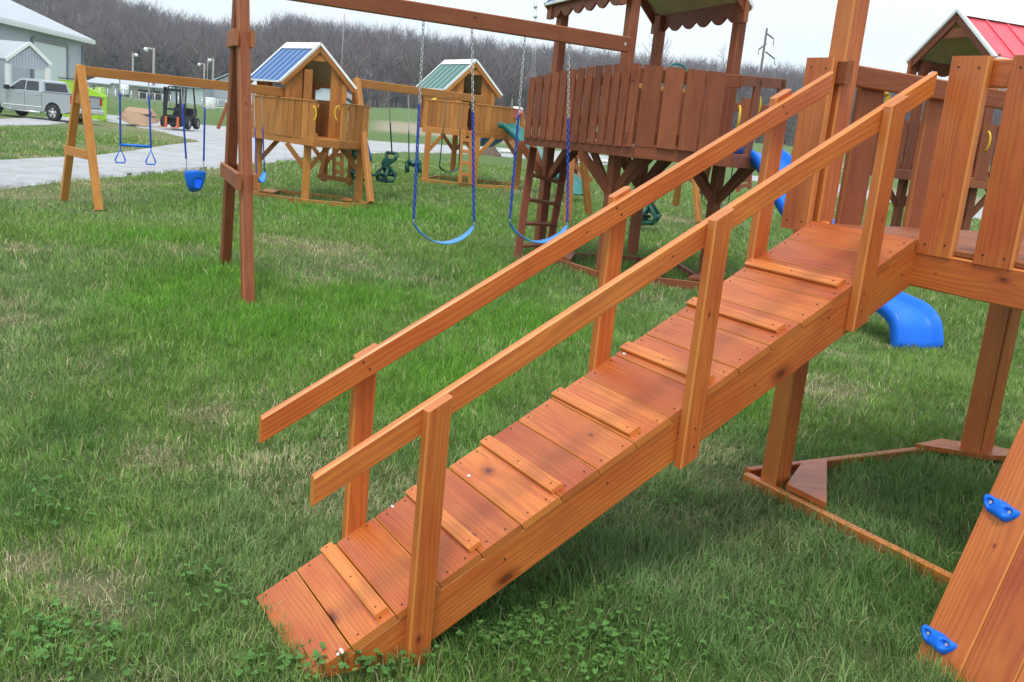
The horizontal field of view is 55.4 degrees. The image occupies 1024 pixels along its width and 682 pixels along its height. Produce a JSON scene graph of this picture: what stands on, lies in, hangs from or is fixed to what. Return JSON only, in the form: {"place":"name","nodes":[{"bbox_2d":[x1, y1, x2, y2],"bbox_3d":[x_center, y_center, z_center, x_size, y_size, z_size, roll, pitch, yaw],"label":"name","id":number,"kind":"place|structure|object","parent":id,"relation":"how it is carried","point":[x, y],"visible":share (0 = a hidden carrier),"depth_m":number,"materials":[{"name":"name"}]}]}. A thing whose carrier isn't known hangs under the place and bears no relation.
{"place":"outdoors","nodes":[
{"label":"outdoors","id":0,"kind":"place"},
{"bbox_2d":[0,114,225,141],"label":"gravel track","id":1,"kind":"structure","parent":0,"point":[212,132],"depth_m":45.40,"materials":[{"name":"grey gravel"}]},
{"bbox_2d":[0,78,103,122],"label":"pickup truck","id":2,"kind":"object","parent":1,"relation":"on","point":[26,96],"visible":0.83,"depth_m":44.08,"materials":[{"name":"silver metal"}]},
{"bbox_2d":[58,77,106,120],"bbox_3d":[-22.716,-12.817,51.655,2.380,2.000,1.675,1,13,-21],"label":"dumpster","id":3,"kind":"object","parent":1,"relation":"on","point":[92,92],"visible":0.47,"depth_m":51.17,"materials":[{"name":"green paint"}]},
{"bbox_2d":[117,107,159,125],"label":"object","id":4,"kind":"object","parent":1,"relation":"on","point":[135,116],"visible":0.91,"depth_m":48.02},
{"bbox_2d":[158,86,199,129],"bbox_3d":[-16.329,-11.402,47.521,1.404,2.028,3.000,6,12,0],"label":"forklift","id":5,"kind":"object","parent":1,"relation":"on","point":[174,120],"visible":1,"depth_m":47.32,"materials":[{"name":"metal"}]},
{"bbox_2d":[205,97,215,109],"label":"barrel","id":6,"kind":"object","parent":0,"point":[213,106],"visible":0.64,"depth_m":114.95,"materials":[{"name":"white plastic"}]},
{"bbox_2d":[20,1,991,161],"bbox_3d":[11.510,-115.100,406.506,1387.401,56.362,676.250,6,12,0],"label":"hill","id":7,"kind":"structure","parent":0,"point":[367,103],"depth_m":270.11,"materials":[{"name":"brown plant"}]},
{"bbox_2d":[11,0,1006,156],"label":"bare woods","id":8,"kind":"object","parent":7,"relation":"on","point":[370,52],"visible":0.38,"depth_m":319.85,"materials":[{"name":"brown plant"}]},
{"bbox_2d":[84,50,994,164],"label":"woodland edge","id":9,"kind":"object","parent":7,"relation":"on","point":[789,133],"visible":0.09,"depth_m":221.84,"materials":[{"name":"plant"}]},
{"bbox_2d":[642,38,674,62],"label":"bare tree","id":10,"kind":"object","parent":7,"relation":"on","point":[664,51],"visible":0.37,"depth_m":218.06,"materials":[{"name":"grey plant"}]},
{"bbox_2d":[696,60,716,72],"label":"bare tree","id":11,"kind":"object","parent":7,"relation":"on","point":[707,67],"visible":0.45,"depth_m":222.13,"materials":[{"name":"grey plant"}]},
{"bbox_2d":[709,41,728,71],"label":"bare tree","id":12,"kind":"object","parent":7,"relation":"on","point":[724,67],"visible":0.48,"depth_m":216.74,"materials":[{"name":"grey plant"}]},
{"bbox_2d":[0,94,1023,681],"bbox_3d":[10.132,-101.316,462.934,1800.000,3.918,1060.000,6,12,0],"label":"ground","id":13,"kind":"structure","parent":0,"point":[378,124],"depth_m":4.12,"materials":[{"name":"green plant"}]},
{"bbox_2d":[0,40,51,112],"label":"porch","id":14,"kind":"object","parent":13,"relation":"on","point":[27,55],"visible":0.77,"depth_m":54.79,"materials":[{"name":"grey metal"}]},
{"bbox_2d":[0,0,95,88],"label":"metal barn","id":15,"kind":"structure","parent":13,"relation":"on","point":[59,46],"depth_m":69.76,"materials":[{"name":"grey metal"}]},
{"bbox_2d":[31,36,68,80],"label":"door","id":16,"kind":"structure","parent":15,"relation":"in","point":[57,52],"depth_m":71.08,"materials":[{"name":"white metal"}]},
{"bbox_2d":[94,87,105,94],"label":"bin","id":17,"kind":"object","parent":13,"relation":"on","point":[102,91],"visible":0.28,"depth_m":116.89,"materials":[{"name":"green paint"}]},
{"bbox_2d":[87,77,117,93],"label":"white trailer","id":18,"kind":"object","parent":13,"relation":"on","point":[100,82],"visible":0.33,"depth_m":156.34,"materials":[{"name":"grey metal"}]},
{"bbox_2d":[120,84,128,94],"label":"barrel","id":19,"kind":"object","parent":13,"relation":"on","point":[124,87],"visible":0.79,"depth_m":136.29,"materials":[{"name":"white plastic"}]},
{"bbox_2d":[132,53,137,70],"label":"light pole","id":20,"kind":"object","parent":13,"relation":"on","point":[135,54],"visible":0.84,"depth_m":169.75,"materials":[{"name":"grey metal"}]},
{"bbox_2d":[111,79,171,100],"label":"open shed","id":21,"kind":"structure","parent":13,"relation":"on","point":[141,87],"depth_m":146.52,"materials":[{"name":"white metal"}]},
{"bbox_2d":[131,89,136,97],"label":"door","id":22,"kind":"structure","parent":21,"relation":"in","point":[135,94],"depth_m":146.57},
{"bbox_2d":[143,47,154,98],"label":"light pole","id":23,"kind":"object","parent":13,"relation":"on","point":[153,63],"visible":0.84,"depth_m":145.56,"materials":[{"name":"grey metal"}]},
{"bbox_2d":[88,86,251,110],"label":"chain link fence","id":24,"kind":"object","parent":13,"relation":"on","point":[170,102],"visible":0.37,"depth_m":109.56,"materials":[{"name":"metal"}]},
{"bbox_2d":[171,85,212,104],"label":"white shed","id":25,"kind":"structure","parent":13,"relation":"on","point":[200,93],"depth_m":144.58,"materials":[{"name":"grey metal"}]},
{"bbox_2d":[185,88,202,104],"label":"door","id":26,"kind":"structure","parent":25,"relation":"in","point":[198,93],"depth_m":144.47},
{"bbox_2d":[197,63,204,78],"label":"light pole","id":27,"kind":"object","parent":13,"relation":"on","point":[198,64],"visible":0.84,"depth_m":184.47,"materials":[{"name":"grey metal"}]},
{"bbox_2d":[208,59,213,79],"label":"light pole","id":28,"kind":"object","parent":13,"relation":"on","point":[209,60],"visible":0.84,"depth_m":174.58,"materials":[{"name":"grey metal"}]},
{"bbox_2d":[60,42,371,210],"bbox_3d":[-3.978,-3.672,16.727,3.077,2.906,6.496,15,16,38],"label":"wooden playset","id":29,"kind":"object","parent":13,"relation":"on","point":[294,111],"visible":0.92,"depth_m":16.35,"materials":[{"name":"brown wood"}]},
{"bbox_2d":[115,79,155,164],"bbox_3d":[-5.859,-3.396,15.195,0.628,1.269,0.060,-3,15,-33],"label":"trapeze bar","id":30,"kind":"object","parent":29,"relation":"hanging from","point":[135,145],"visible":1,"depth_m":15.21,"materials":[{"name":"blue plastic"}]},
{"bbox_2d":[181,86,205,191],"bbox_3d":[-5.115,-3.236,15.738,0.305,1.672,0.389,12,14,28],"label":"bucket swing","id":31,"kind":"object","parent":29,"relation":"hanging from","point":[194,180],"visible":1,"depth_m":15.77,"materials":[{"name":"plastic"}]},
{"bbox_2d":[254,94,265,182],"bbox_3d":[-4.175,-3.427,16.288,0.258,1.551,0.251,-4,16,-37],"label":"belt swing","id":32,"kind":"object","parent":29,"relation":"hanging from","point":[262,178],"visible":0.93,"depth_m":16.37,"materials":[{"name":"blue plastic"}]},
{"bbox_2d":[210,73,256,108],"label":"gabled shed","id":33,"kind":"structure","parent":13,"relation":"on","point":[221,95],"depth_m":148.38,"materials":[{"name":"grey metal"}]},
{"bbox_2d":[0,137,608,189],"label":"gravel drive","id":34,"kind":"structure","parent":13,"relation":"on","point":[24,172],"depth_m":24.82,"materials":[{"name":"gravel"}]},
{"bbox_2d":[217,102,251,128],"bbox_3d":[-10.973,-9.171,40.019,0.778,1.112,2.363,13,14,29],"label":"swing set","id":35,"kind":"object","parent":34,"relation":"on","point":[222,117],"visible":0.38,"depth_m":39.20,"materials":[{"name":"brown wood"}]},
{"bbox_2d":[315,88,363,113],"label":"house","id":36,"kind":"structure","parent":13,"relation":"on","point":[322,93],"depth_m":107.20,"materials":[{"name":"white"}]},
{"bbox_2d":[341,14,344,67],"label":"utility pole","id":37,"kind":"object","parent":13,"relation":"on","point":[342,41],"visible":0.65,"depth_m":207.01,"materials":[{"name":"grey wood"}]},
{"bbox_2d":[109,46,705,100],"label":"evergreen woods","id":38,"kind":"object","parent":13,"relation":"on","point":[138,52],"visible":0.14,"depth_m":214.68,"materials":[{"name":"plant"}]},
{"bbox_2d":[0,360,821,681],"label":"clover","id":39,"kind":"object","parent":13,"relation":"on","point":[360,660],"visible":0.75,"depth_m":2.72,"materials":[{"name":"green plant"}]},
{"bbox_2d":[347,59,582,203],"bbox_3d":[-1.437,-4.496,20.160,4.947,2.826,7.287,0,13,-23],"label":"wooden playset","id":40,"kind":"object","parent":13,"relation":"on","point":[448,82],"visible":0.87,"depth_m":20.88,"materials":[{"name":"brown wood"}]},
{"bbox_2d":[350,90,398,182],"bbox_3d":[-2.446,-3.748,17.902,0.838,1.659,0.587,-5,16,-40],"label":"glider swing","id":41,"kind":"object","parent":40,"relation":"hanging from","point":[386,167],"visible":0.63,"depth_m":18.15,"materials":[{"name":"green plastic"}]},
{"bbox_2d":[405,94,421,172],"bbox_3d":[-1.838,-3.879,18.294,0.366,1.449,0.227,2,13,-17],"label":"bucket swing","id":42,"kind":"object","parent":40,"relation":"hanging from","point":[409,162],"visible":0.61,"depth_m":18.36,"materials":[{"name":"green plastic"}]},
{"bbox_2d":[439,100,460,172],"bbox_3d":[-1.224,-4.120,19.384,0.264,1.529,0.734,14,15,35],"label":"belt swing","id":43,"kind":"object","parent":40,"relation":"hanging from","point":[452,171],"visible":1,"depth_m":19.45,"materials":[{"name":"green plastic"}]},
{"bbox_2d":[481,146,501,156],"bbox_3d":[-0.589,-5.330,27.023,0.796,0.362,0.865,16,16,39],"label":"dirt pile","id":44,"kind":"object","parent":13,"relation":"on","point":[490,151],"visible":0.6,"depth_m":26.75,"materials":[{"name":"brown soil"}]},
{"bbox_2d":[500,150,511,153],"bbox_3d":[0.120,-6.473,33.393,1.068,0.172,0.119,6,12,0],"label":"pipe","id":45,"kind":"object","parent":13,"relation":"on","point":[505,151],"visible":0.31,"depth_m":33.35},
{"bbox_2d":[507,92,515,107],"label":"evergreen tree","id":46,"kind":"object","parent":13,"relation":"on","point":[512,97],"visible":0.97,"depth_m":116.48,"materials":[{"name":"plant"}]},
{"bbox_2d":[509,106,524,148],"bbox_3d":[0.177,-6.296,28.926,0.527,1.254,1.000,6,12,0],"label":"wooden playset","id":47,"kind":"object","parent":13,"relation":"on","point":[522,115],"visible":0.36,"depth_m":28.82,"materials":[{"name":"brown wood"}]},
{"bbox_2d":[532,0,536,109],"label":"radio mast","id":48,"kind":"object","parent":13,"relation":"on","point":[535,15],"visible":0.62,"depth_m":209.78,"materials":[{"name":"metal"}]},
{"bbox_2d":[220,0,943,348],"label":"wooden playset","id":49,"kind":"object","parent":13,"relation":"on","point":[648,122],"visible":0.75,"depth_m":9.39,"materials":[{"name":"brown wood"}]},
{"bbox_2d":[412,22,474,243],"bbox_3d":[-0.554,-1.870,8.708,0.638,2.013,0.166,-2,14,-30],"label":"belt swing","id":50,"kind":"object","parent":49,"relation":"hanging from","point":[462,236],"visible":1,"depth_m":8.76,"materials":[{"name":"blue plastic"}]},
{"bbox_2d":[509,37,569,242],"bbox_3d":[0.332,-1.914,9.227,0.644,1.978,0.163,-2,14,-30],"label":"belt swing","id":51,"kind":"object","parent":49,"relation":"hanging from","point":[564,229],"visible":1,"depth_m":9.27,"materials":[{"name":"blue plastic"}]},
{"bbox_2d":[574,155,592,181],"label":"wooden stairs","id":52,"kind":"structure","parent":13,"relation":"on","point":[576,167],"depth_m":22.86,"materials":[{"name":"brown wood"}]},
{"bbox_2d":[563,76,701,223],"bbox_3d":[2.490,-3.250,17.273,1.562,2.492,4.152,17,17,41],"label":"swing set","id":53,"kind":"object","parent":13,"relation":"on","point":[676,195],"visible":0.12,"depth_m":17.26,"materials":[{"name":"brown wood"}]},
{"bbox_2d":[641,200,661,225],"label":"glider swing","id":54,"kind":"object","parent":53,"relation":"hanging from","point":[652,209],"visible":0.17,"depth_m":15.56,"materials":[{"name":"green plastic"}]},
{"bbox_2d":[257,0,1023,681],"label":"wooden playset","id":55,"kind":"object","parent":13,"relation":"on","point":[439,546],"visible":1,"depth_m":3.03,"materials":[{"name":"orange wood"}]},
{"bbox_2d":[699,102,792,193],"bbox_3d":[4.786,-3.496,18.445,1.866,1.654,5.683,11,13,21],"label":"swing set","id":56,"kind":"object","parent":13,"relation":"on","point":[749,178],"visible":0.23,"depth_m":21.16,"materials":[{"name":"brown wood"}]},
{"bbox_2d":[701,111,738,208],"bbox_3d":[3.472,-3.063,16.250,0.518,1.728,0.140,6,12,0],"label":"belt swing","id":57,"kind":"object","parent":56,"relation":"hanging from","point":[731,176],"visible":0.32,"depth_m":16.38,"materials":[{"name":"green plastic"}]},
{"bbox_2d":[758,28,774,76],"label":"utility pole","id":58,"kind":"object","parent":13,"relation":"on","point":[763,52],"visible":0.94,"depth_m":205.52,"materials":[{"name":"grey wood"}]},
{"bbox_2d":[870,8,1023,229],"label":"wooden playset","id":59,"kind":"object","parent":13,"relation":"on","point":[962,32],"visible":0.34,"depth_m":12.69,"materials":[{"name":"brown wood"}]},
{"bbox_2d":[43,0,1023,88],"label":"sky","id":60,"kind":"structure","parent":0,"point":[801,30],"materials":[{"name":"white"}]},
{"bbox_2d":[752,176,982,219],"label":"gravel road","id":61,"kind":"structure","parent":0,"point":[977,215],"depth_m":42.71,"materials":[{"name":"stone"}]}
]}

